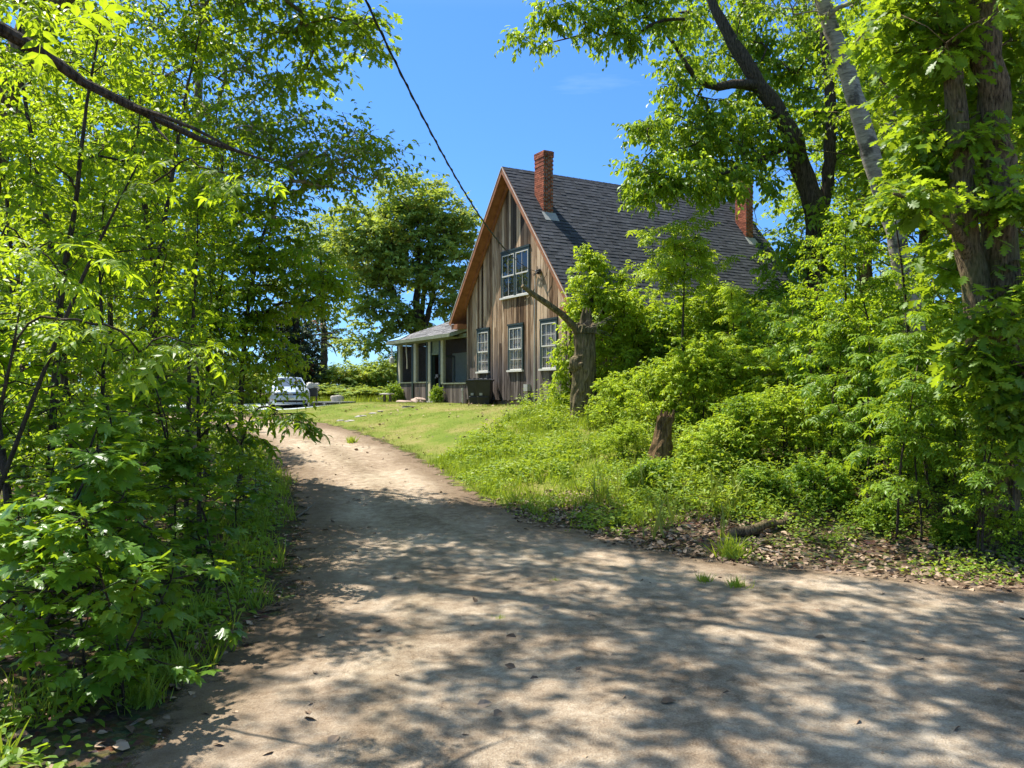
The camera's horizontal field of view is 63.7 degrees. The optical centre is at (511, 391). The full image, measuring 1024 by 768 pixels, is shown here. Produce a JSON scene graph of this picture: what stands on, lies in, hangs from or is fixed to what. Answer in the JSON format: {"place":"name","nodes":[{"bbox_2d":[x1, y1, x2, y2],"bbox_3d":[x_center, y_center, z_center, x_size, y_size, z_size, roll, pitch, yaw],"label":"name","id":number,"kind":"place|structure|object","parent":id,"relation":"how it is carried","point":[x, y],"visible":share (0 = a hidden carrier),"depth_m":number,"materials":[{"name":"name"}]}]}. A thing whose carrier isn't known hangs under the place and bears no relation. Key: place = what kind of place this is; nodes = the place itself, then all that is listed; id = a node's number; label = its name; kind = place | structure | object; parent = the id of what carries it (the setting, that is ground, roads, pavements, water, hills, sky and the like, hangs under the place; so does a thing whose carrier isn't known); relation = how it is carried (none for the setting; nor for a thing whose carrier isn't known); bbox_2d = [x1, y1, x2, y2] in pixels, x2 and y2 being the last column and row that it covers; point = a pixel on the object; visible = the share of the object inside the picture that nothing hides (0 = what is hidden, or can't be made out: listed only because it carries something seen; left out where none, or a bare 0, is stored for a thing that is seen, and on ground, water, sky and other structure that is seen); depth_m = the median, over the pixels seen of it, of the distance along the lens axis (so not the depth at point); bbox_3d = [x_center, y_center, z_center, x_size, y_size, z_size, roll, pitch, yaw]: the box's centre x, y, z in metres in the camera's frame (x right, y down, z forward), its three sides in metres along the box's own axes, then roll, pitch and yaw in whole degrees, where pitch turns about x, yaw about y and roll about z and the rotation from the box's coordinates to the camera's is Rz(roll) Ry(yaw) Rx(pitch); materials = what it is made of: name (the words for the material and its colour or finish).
{"place":"outdoors","nodes":[
{"label":"outdoors","id":0,"kind":"place"},
{"bbox_2d":[273,401,652,507],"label":"lawn","id":1,"kind":"structure","parent":0,"point":[425,440],"depth_m":26.27,"materials":[{"name":"green plant"}]},
{"bbox_2d":[521,284,618,420],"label":"dead tree","id":2,"kind":"object","parent":1,"relation":"on","point":[582,364],"visible":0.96,"depth_m":22.73,"materials":[{"name":"brown wood"}]},
{"bbox_2d":[584,368,647,428],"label":"shrub","id":3,"kind":"object","parent":1,"relation":"on","point":[605,389],"visible":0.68,"depth_m":20.32,"materials":[{"name":"green plant"}]},
{"bbox_2d":[569,283,679,401],"bbox_3d":[3.415,-1.415,25.279,3.490,4.179,3.231,0,0,-6],"label":"shrub","id":4,"kind":"object","parent":1,"relation":"on","point":[635,335],"visible":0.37,"depth_m":24.69,"materials":[{"name":"green plant"}]},
{"bbox_2d":[613,354,712,431],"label":"shrub","id":5,"kind":"object","parent":1,"relation":"on","point":[654,393],"visible":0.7,"depth_m":18.87,"materials":[{"name":"green plant"}]},
{"bbox_2d":[619,302,711,403],"bbox_3d":[4.770,-0.956,24.571,3.203,3.489,3.492,0,0,21],"label":"shrub","id":6,"kind":"object","parent":1,"relation":"on","point":[657,324],"visible":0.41,"depth_m":23.69,"materials":[{"name":"green plant"}]},
{"bbox_2d":[0,0,979,390],"label":"sky","id":7,"kind":"structure","parent":0,"point":[486,113],"materials":[{"name":"blue"}]},
{"bbox_2d":[0,392,1023,767],"bbox_3d":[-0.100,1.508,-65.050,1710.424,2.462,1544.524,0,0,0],"label":"ground","id":8,"kind":"structure","parent":0,"point":[148,736],"depth_m":10.84,"materials":[{"name":"brown soil"}]},
{"bbox_2d":[0,320,95,560],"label":"maple sapling","id":9,"kind":"object","parent":8,"relation":"on","point":[32,371],"visible":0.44,"depth_m":9.61,"materials":[{"name":"green plant"}]},
{"bbox_2d":[0,0,111,614],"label":"sapling","id":10,"kind":"object","parent":8,"relation":"on","point":[7,144],"visible":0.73,"depth_m":8.44,"materials":[{"name":"green plant"}]},
{"bbox_2d":[0,0,128,75],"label":"sapling","id":11,"kind":"object","parent":8,"relation":"on","point":[110,10],"visible":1,"depth_m":5.21,"materials":[{"name":"green plant"}]},
{"bbox_2d":[0,225,146,330],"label":"sapling","id":12,"kind":"object","parent":8,"relation":"on","point":[117,268],"visible":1,"depth_m":5.51,"materials":[{"name":"green plant"}]},
{"bbox_2d":[0,402,154,650],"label":"maple sapling","id":13,"kind":"object","parent":8,"relation":"on","point":[90,425],"visible":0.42,"depth_m":7.46,"materials":[{"name":"green plant"}]},
{"bbox_2d":[0,431,161,685],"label":"maple sapling","id":14,"kind":"object","parent":8,"relation":"on","point":[90,468],"visible":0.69,"depth_m":6.71,"materials":[{"name":"green plant"}]},
{"bbox_2d":[0,507,163,710],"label":"maple sapling","id":15,"kind":"object","parent":8,"relation":"on","point":[15,564],"visible":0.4,"depth_m":6.26,"materials":[{"name":"green plant"}]},
{"bbox_2d":[0,0,173,426],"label":"sapling","id":16,"kind":"object","parent":8,"relation":"on","point":[96,4],"visible":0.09,"depth_m":21.42,"materials":[{"name":"green plant"}]},
{"bbox_2d":[0,11,177,490],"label":"sapling","id":17,"kind":"object","parent":8,"relation":"on","point":[56,127],"visible":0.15,"depth_m":15.24,"materials":[{"name":"green plant"}]},
{"bbox_2d":[0,0,190,495],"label":"sapling","id":18,"kind":"object","parent":8,"relation":"on","point":[62,377],"visible":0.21,"depth_m":11.28,"materials":[{"name":"green plant"}]},
{"bbox_2d":[0,500,221,713],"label":"maple sapling","id":19,"kind":"object","parent":8,"relation":"on","point":[118,660],"visible":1,"depth_m":5.93,"materials":[{"name":"green plant"}]},
{"bbox_2d":[0,0,231,555],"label":"sapling","id":20,"kind":"object","parent":8,"relation":"on","point":[82,157],"visible":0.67,"depth_m":9.61,"materials":[{"name":"green plant"}]},
{"bbox_2d":[0,16,234,442],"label":"sapling","id":21,"kind":"object","parent":8,"relation":"on","point":[110,319],"visible":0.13,"depth_m":19.13,"materials":[{"name":"green plant"}]},
{"bbox_2d":[0,306,236,416],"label":"sapling","id":22,"kind":"object","parent":8,"relation":"on","point":[143,370],"visible":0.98,"depth_m":5.90,"materials":[{"name":"green plant"}]},
{"bbox_2d":[0,168,237,537],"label":"sapling","id":23,"kind":"object","parent":8,"relation":"on","point":[99,302],"visible":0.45,"depth_m":10.37,"materials":[{"name":"green plant"}]},
{"bbox_2d":[34,394,203,578],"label":"maple sapling","id":24,"kind":"object","parent":8,"relation":"on","point":[146,420],"visible":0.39,"depth_m":8.26,"materials":[{"name":"green plant"}]},
{"bbox_2d":[0,21,272,162],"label":"leaning tree","id":25,"kind":"object","parent":8,"relation":"on","point":[12,35],"visible":0.94,"depth_m":6.23,"materials":[{"name":"brown plant"}]},
{"bbox_2d":[59,95,224,432],"bbox_3d":[-8.053,-2.448,18.252,3.379,8.367,3.237,0,0,-11],"label":"sapling","id":26,"kind":"object","parent":8,"relation":"on","point":[127,315],"visible":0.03,"depth_m":17.86,"materials":[{"name":"green plant"}]},
{"bbox_2d":[0,150,293,493],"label":"sapling","id":27,"kind":"object","parent":8,"relation":"on","point":[225,188],"visible":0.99,"depth_m":6.79,"materials":[{"name":"green plant"}]},
{"bbox_2d":[0,415,294,767],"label":"undergrowth","id":28,"kind":"object","parent":8,"relation":"on","point":[19,751],"visible":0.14,"depth_m":8.34,"materials":[{"name":"green plant"}]},
{"bbox_2d":[0,440,298,767],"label":"verge grass","id":29,"kind":"structure","parent":8,"relation":"on","point":[255,603],"depth_m":8.61,"materials":[{"name":"green plant"}]},
{"bbox_2d":[10,24,292,485],"bbox_3d":[-6.586,-2.117,14.800,4.685,8.250,4.388,0,0,41],"label":"sapling","id":30,"kind":"object","parent":8,"relation":"on","point":[155,219],"visible":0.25,"depth_m":14.32,"materials":[{"name":"green plant"}]},
{"bbox_2d":[41,0,270,520],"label":"sapling","id":31,"kind":"object","parent":8,"relation":"on","point":[196,71],"visible":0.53,"depth_m":13.13,"materials":[{"name":"green plant"}]},
{"bbox_2d":[86,522,248,662],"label":"maple sapling","id":32,"kind":"object","parent":8,"relation":"on","point":[172,616],"visible":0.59,"depth_m":7.13,"materials":[{"name":"green plant"}]},
{"bbox_2d":[88,363,253,555],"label":"maple sapling","id":33,"kind":"object","parent":8,"relation":"on","point":[184,424],"visible":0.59,"depth_m":9.95,"materials":[{"name":"green plant"}]},
{"bbox_2d":[107,170,279,535],"bbox_3d":[-4.620,-0.486,12.029,2.188,5.419,2.096,0,0,20],"label":"sapling","id":34,"kind":"object","parent":8,"relation":"on","point":[198,244],"visible":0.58,"depth_m":11.98,"materials":[{"name":"green plant"}]},
{"bbox_2d":[0,0,402,192],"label":"oak tree","id":35,"kind":"object","parent":8,"relation":"on","point":[324,24],"visible":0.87,"depth_m":16.68,"materials":[{"name":"green plant"}]},
{"bbox_2d":[148,441,258,586],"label":"maple sapling","id":36,"kind":"object","parent":8,"relation":"on","point":[193,540],"visible":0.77,"depth_m":9.77,"materials":[{"name":"green plant"}]},
{"bbox_2d":[109,192,321,496],"bbox_3d":[-5.502,-0.984,15.243,3.923,6.014,3.858,0,0,-19],"label":"sapling","id":37,"kind":"object","parent":8,"relation":"on","point":[271,370],"visible":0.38,"depth_m":15.48,"materials":[{"name":"green plant"}]},
{"bbox_2d":[147,137,286,474],"bbox_3d":[-6.550,-1.905,17.983,2.929,7.570,3.057,0,0,-28],"label":"sapling","id":38,"kind":"object","parent":8,"relation":"on","point":[223,356],"visible":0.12,"depth_m":17.88,"materials":[{"name":"green plant"}]},
{"bbox_2d":[190,430,283,526],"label":"maple sapling","id":39,"kind":"object","parent":8,"relation":"on","point":[261,497],"visible":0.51,"depth_m":12.97,"materials":[{"name":"green plant"}]},
{"bbox_2d":[53,0,449,447],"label":"birch tree","id":40,"kind":"object","parent":8,"relation":"on","point":[304,161],"visible":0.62,"depth_m":15.94,"materials":[{"name":"green plant"}]},
{"bbox_2d":[158,189,363,499],"bbox_3d":[-4.703,-0.819,15.513,3.874,5.858,3.175,0,0,0],"label":"sapling","id":41,"kind":"object","parent":8,"relation":"on","point":[305,305],"visible":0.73,"depth_m":15.18,"materials":[{"name":"green plant"}]},
{"bbox_2d":[196,344,332,553],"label":"sapling","id":42,"kind":"object","parent":8,"relation":"on","point":[286,421],"visible":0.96,"depth_m":10.35,"materials":[{"name":"green plant"}]},
{"bbox_2d":[259,288,342,384],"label":"dark tree","id":43,"kind":"object","parent":8,"relation":"on","point":[307,332],"visible":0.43,"depth_m":51.36,"materials":[{"name":"green plant"}]},
{"bbox_2d":[263,207,363,367],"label":"forest tree","id":44,"kind":"object","parent":8,"relation":"on","point":[323,217],"visible":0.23,"depth_m":65.67,"materials":[{"name":"green plant"}]},
{"bbox_2d":[313,360,377,396],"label":"hedge bush","id":45,"kind":"object","parent":8,"relation":"on","point":[336,376],"visible":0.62,"depth_m":51.60,"materials":[{"name":"green plant"}]},
{"bbox_2d":[347,354,396,396],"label":"hedge bush","id":46,"kind":"object","parent":8,"relation":"on","point":[384,375],"visible":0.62,"depth_m":51.34,"materials":[{"name":"green plant"}]},
{"bbox_2d":[319,166,483,367],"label":"maple tree","id":47,"kind":"object","parent":8,"relation":"on","point":[387,243],"visible":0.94,"depth_m":56.33,"materials":[{"name":"green plant"}]},
{"bbox_2d":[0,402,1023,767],"bbox_3d":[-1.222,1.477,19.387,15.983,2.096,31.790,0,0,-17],"label":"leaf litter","id":48,"kind":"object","parent":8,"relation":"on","point":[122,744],"visible":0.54,"depth_m":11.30,"materials":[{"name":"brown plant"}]},
{"bbox_2d":[386,150,798,405],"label":"weathered house","id":49,"kind":"structure","parent":8,"relation":"on","point":[542,220],"depth_m":32.80,"materials":[{"name":"brown wood"}]},
{"bbox_2d":[365,0,536,271],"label":"power cable","id":50,"kind":"object","parent":49,"relation":"attached to","point":[399,70],"visible":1,"depth_m":14.88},
{"bbox_2d":[499,244,530,299],"bbox_3d":[0.118,-4.615,32.029,0.150,1.910,2.255,0,0,-30],"label":"window","id":51,"kind":"structure","parent":49,"relation":"in","point":[513,274],"depth_m":31.96,"materials":[{"name":"white wood"}]},
{"bbox_2d":[543,243,645,415],"bbox_3d":[2.442,-1.769,24.610,3.087,5.419,2.107,0,0,0],"label":"climbing vine","id":52,"kind":"object","parent":8,"relation":"on","point":[593,282],"visible":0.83,"depth_m":24.30,"materials":[{"name":"green plant"}]},
{"bbox_2d":[428,378,786,528],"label":"lush weeds","id":53,"kind":"object","parent":8,"relation":"on","point":[570,472],"visible":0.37,"depth_m":17.63,"materials":[{"name":"green plant"}]},
{"bbox_2d":[423,399,794,527],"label":"tall grass","id":54,"kind":"structure","parent":8,"relation":"on","point":[518,483],"depth_m":16.86,"materials":[{"name":"green plant"}]},
{"bbox_2d":[594,419,652,458],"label":"shrub","id":55,"kind":"object","parent":8,"relation":"on","point":[625,434],"visible":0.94,"depth_m":17.13,"materials":[{"name":"green plant"}]},
{"bbox_2d":[618,453,685,490],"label":"shrub","id":56,"kind":"object","parent":8,"relation":"on","point":[649,466],"visible":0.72,"depth_m":15.03,"materials":[{"name":"green plant"}]},
{"bbox_2d":[647,409,674,463],"bbox_3d":[2.893,1.067,16.172,0.628,1.445,0.595,0,0,0],"label":"tree stump","id":57,"kind":"object","parent":8,"relation":"on","point":[661,445],"visible":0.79,"depth_m":16.06,"materials":[{"name":"brown wood"}]},
{"bbox_2d":[624,212,746,398],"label":"sapling","id":58,"kind":"object","parent":8,"relation":"on","point":[670,269],"visible":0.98,"depth_m":22.38,"materials":[{"name":"green plant"}]},
{"bbox_2d":[494,0,901,368],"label":"oak tree","id":59,"kind":"object","parent":8,"relation":"on","point":[713,180],"visible":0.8,"depth_m":22.81,"materials":[{"name":"green plant"}]},
{"bbox_2d":[655,327,743,428],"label":"shrub","id":60,"kind":"object","parent":8,"relation":"on","point":[695,362],"visible":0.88,"depth_m":17.99,"materials":[{"name":"green plant"}]},
{"bbox_2d":[658,273,771,400],"bbox_3d":[5.992,-1.398,23.762,3.559,4.261,3.295,0,0,37],"label":"shrub","id":61,"kind":"object","parent":8,"relation":"on","point":[704,310],"visible":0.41,"depth_m":23.27,"materials":[{"name":"green plant"}]},
{"bbox_2d":[673,407,775,473],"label":"shrub","id":62,"kind":"object","parent":8,"relation":"on","point":[687,443],"visible":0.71,"depth_m":15.20,"materials":[{"name":"green plant"}]},
{"bbox_2d":[713,284,753,357],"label":"sapling","id":63,"kind":"object","parent":8,"relation":"on","point":[735,300],"visible":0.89,"depth_m":19.66,"materials":[{"name":"green plant"}]},
{"bbox_2d":[700,390,776,459],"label":"shrub","id":64,"kind":"object","parent":8,"relation":"on","point":[737,405],"visible":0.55,"depth_m":15.45,"materials":[{"name":"green plant"}]},
{"bbox_2d":[462,459,1023,583],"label":"verge weeds","id":65,"kind":"object","parent":8,"relation":"on","point":[930,570],"visible":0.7,"depth_m":12.02,"materials":[{"name":"green plant"}]},
{"bbox_2d":[688,340,800,428],"bbox_3d":[5.357,-0.025,18.661,2.969,2.276,3.029,0,0,29],"label":"shrub","id":66,"kind":"object","parent":8,"relation":"on","point":[746,362],"visible":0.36,"depth_m":18.09,"materials":[{"name":"green plant"}]},
{"bbox_2d":[560,418,940,539],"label":"tall stalks","id":67,"kind":"object","parent":8,"relation":"on","point":[659,517],"visible":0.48,"depth_m":13.65,"materials":[{"name":"green plant"}]},
{"bbox_2d":[725,512,796,537],"bbox_3d":[3.848,2.054,12.582,1.350,0.375,0.251,0,0,-23],"label":"fallen log","id":68,"kind":"object","parent":8,"relation":"on","point":[758,527],"visible":0.91,"depth_m":12.45,"materials":[{"name":"brown wood"}]},
{"bbox_2d":[694,276,828,400],"bbox_3d":[7.011,-1.218,23.168,4.189,4.185,3.843,0,0,2],"label":"shrub","id":69,"kind":"object","parent":8,"relation":"on","point":[776,294],"visible":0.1,"depth_m":22.78,"materials":[{"name":"green plant"}]},
{"bbox_2d":[728,461,795,502],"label":"shrub","id":70,"kind":"object","parent":8,"relation":"on","point":[755,475],"visible":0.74,"depth_m":13.78,"materials":[{"name":"green plant"}]},
{"bbox_2d":[507,398,1023,585],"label":"bank weeds","id":71,"kind":"object","parent":8,"relation":"on","point":[808,510],"visible":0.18,"depth_m":13.32,"materials":[{"name":"green plant"}]},
{"bbox_2d":[744,311,820,421],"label":"sapling","id":72,"kind":"object","parent":8,"relation":"on","point":[791,372],"visible":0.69,"depth_m":16.41,"materials":[{"name":"green plant"}]},
{"bbox_2d":[725,293,840,434],"bbox_3d":[6.464,-0.598,18.843,3.116,3.394,3.396,0,0,-16],"label":"shrub","id":73,"kind":"object","parent":8,"relation":"on","point":[768,317],"visible":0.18,"depth_m":19.07,"materials":[{"name":"green plant"}]},
{"bbox_2d":[737,381,839,463],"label":"shrub","id":74,"kind":"object","parent":8,"relation":"on","point":[777,410],"visible":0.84,"depth_m":15.21,"materials":[{"name":"green plant"}]},
{"bbox_2d":[762,452,860,509],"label":"shrub","id":75,"kind":"object","parent":8,"relation":"on","point":[809,473],"visible":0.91,"depth_m":13.39,"materials":[{"name":"green plant"}]},
{"bbox_2d":[744,234,879,453],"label":"sapling","id":76,"kind":"object","parent":8,"relation":"on","point":[802,288],"visible":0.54,"depth_m":16.09,"materials":[{"name":"green plant"}]},
{"bbox_2d":[752,11,899,297],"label":"forest tree","id":77,"kind":"object","parent":8,"relation":"on","point":[800,224],"visible":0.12,"depth_m":35.80,"materials":[{"name":"green plant"}]},
{"bbox_2d":[732,0,943,426],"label":"birch tree","id":78,"kind":"object","parent":8,"relation":"on","point":[829,21],"visible":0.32,"depth_m":16.92,"materials":[{"name":"green plant"}]},
{"bbox_2d":[772,315,908,441],"bbox_3d":[6.840,-0.212,17.208,2.929,2.926,2.687,0,0,-43],"label":"shrub","id":79,"kind":"object","parent":8,"relation":"on","point":[828,369],"visible":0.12,"depth_m":17.02,"materials":[{"name":"green plant"}]},
{"bbox_2d":[794,303,889,470],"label":"sapling","id":80,"kind":"object","parent":8,"relation":"on","point":[828,332],"visible":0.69,"depth_m":14.26,"materials":[{"name":"green plant"}]},
{"bbox_2d":[784,197,900,459],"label":"sapling","id":81,"kind":"object","parent":8,"relation":"on","point":[845,222],"visible":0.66,"depth_m":14.49,"materials":[{"name":"green plant"}]},
{"bbox_2d":[737,29,951,308],"bbox_3d":[12.646,-6.505,29.734,8.357,14.306,8.741,0,0,-33],"label":"forest tree","id":82,"kind":"object","parent":8,"relation":"on","point":[868,273],"visible":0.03,"depth_m":29.79,"materials":[{"name":"green plant"}]},
{"bbox_2d":[818,408,894,480],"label":"shrub","id":83,"kind":"object","parent":8,"relation":"on","point":[843,450],"visible":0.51,"depth_m":14.15,"materials":[{"name":"green plant"}]},
{"bbox_2d":[820,334,923,497],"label":"sapling","id":84,"kind":"object","parent":8,"relation":"on","point":[867,377],"visible":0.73,"depth_m":13.39,"materials":[{"name":"green plant"}]},
{"bbox_2d":[842,493,912,532],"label":"shrub","id":85,"kind":"object","parent":8,"relation":"on","point":[870,510],"visible":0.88,"depth_m":12.48,"materials":[{"name":"green plant"}]},
{"bbox_2d":[787,244,968,480],"bbox_3d":[6.461,-0.468,14.360,2.630,4.100,2.675,0,0,-27],"label":"sapling","id":86,"kind":"object","parent":8,"relation":"on","point":[826,301],"visible":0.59,"depth_m":14.27,"materials":[{"name":"green plant"}]},
{"bbox_2d":[759,2,1023,292],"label":"forest tree","id":87,"kind":"object","parent":8,"relation":"on","point":[922,234],"visible":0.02,"depth_m":29.11,"materials":[{"name":"green plant"}]},
{"bbox_2d":[764,0,1023,275],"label":"forest tree","id":88,"kind":"object","parent":8,"relation":"on","point":[807,113],"visible":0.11,"depth_m":22.31,"materials":[{"name":"green plant"}]},
{"bbox_2d":[846,172,951,407],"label":"sapling","id":89,"kind":"object","parent":8,"relation":"on","point":[901,260],"visible":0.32,"depth_m":14.44,"materials":[{"name":"green plant"}]},
{"bbox_2d":[841,365,958,542],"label":"sapling","id":90,"kind":"object","parent":8,"relation":"on","point":[927,449],"visible":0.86,"depth_m":11.60,"materials":[{"name":"green plant"}]},
{"bbox_2d":[850,266,956,459],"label":"sapling","id":91,"kind":"object","parent":8,"relation":"on","point":[892,273],"visible":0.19,"depth_m":15.42,"materials":[{"name":"green plant"}]},
{"bbox_2d":[854,308,977,518],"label":"sapling","id":92,"kind":"object","parent":8,"relation":"on","point":[909,357],"visible":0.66,"depth_m":12.39,"materials":[{"name":"green plant"}]},
{"bbox_2d":[857,378,974,541],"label":"sapling","id":93,"kind":"object","parent":8,"relation":"on","point":[892,406],"visible":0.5,"depth_m":11.87,"materials":[{"name":"green plant"}]},
{"bbox_2d":[827,0,1023,553],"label":"oak tree","id":94,"kind":"object","parent":8,"relation":"on","point":[958,66],"visible":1,"depth_m":11.37,"materials":[{"name":"green plant"}]},
{"bbox_2d":[923,513,976,547],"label":"shrub","id":95,"kind":"object","parent":8,"relation":"on","point":[948,529],"visible":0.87,"depth_m":11.66,"materials":[{"name":"green plant"}]},
{"bbox_2d":[903,349,1001,519],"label":"sapling","id":96,"kind":"object","parent":8,"relation":"on","point":[946,434],"visible":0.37,"depth_m":11.97,"materials":[{"name":"green plant"}]},
{"bbox_2d":[891,269,1023,512],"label":"sapling","id":97,"kind":"object","parent":8,"relation":"on","point":[937,473],"visible":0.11,"depth_m":11.63,"materials":[{"name":"green plant"}]},
{"bbox_2d":[930,343,1023,562],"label":"sapling","id":98,"kind":"object","parent":8,"relation":"on","point":[984,508],"visible":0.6,"depth_m":10.88,"materials":[{"name":"green plant"}]},
{"bbox_2d":[934,396,1023,560],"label":"sapling","id":99,"kind":"object","parent":8,"relation":"on","point":[979,429],"visible":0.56,"depth_m":10.77,"materials":[{"name":"green plant"}]},
{"bbox_2d":[961,507,1023,551],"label":"shrub","id":100,"kind":"object","parent":8,"relation":"on","point":[990,524],"visible":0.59,"depth_m":11.24,"materials":[{"name":"green plant"}]},
{"bbox_2d":[43,411,1023,767],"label":"dirt driveway","id":101,"kind":"structure","parent":0,"point":[375,693],"depth_m":7.45,"materials":[{"name":"beige soil"}]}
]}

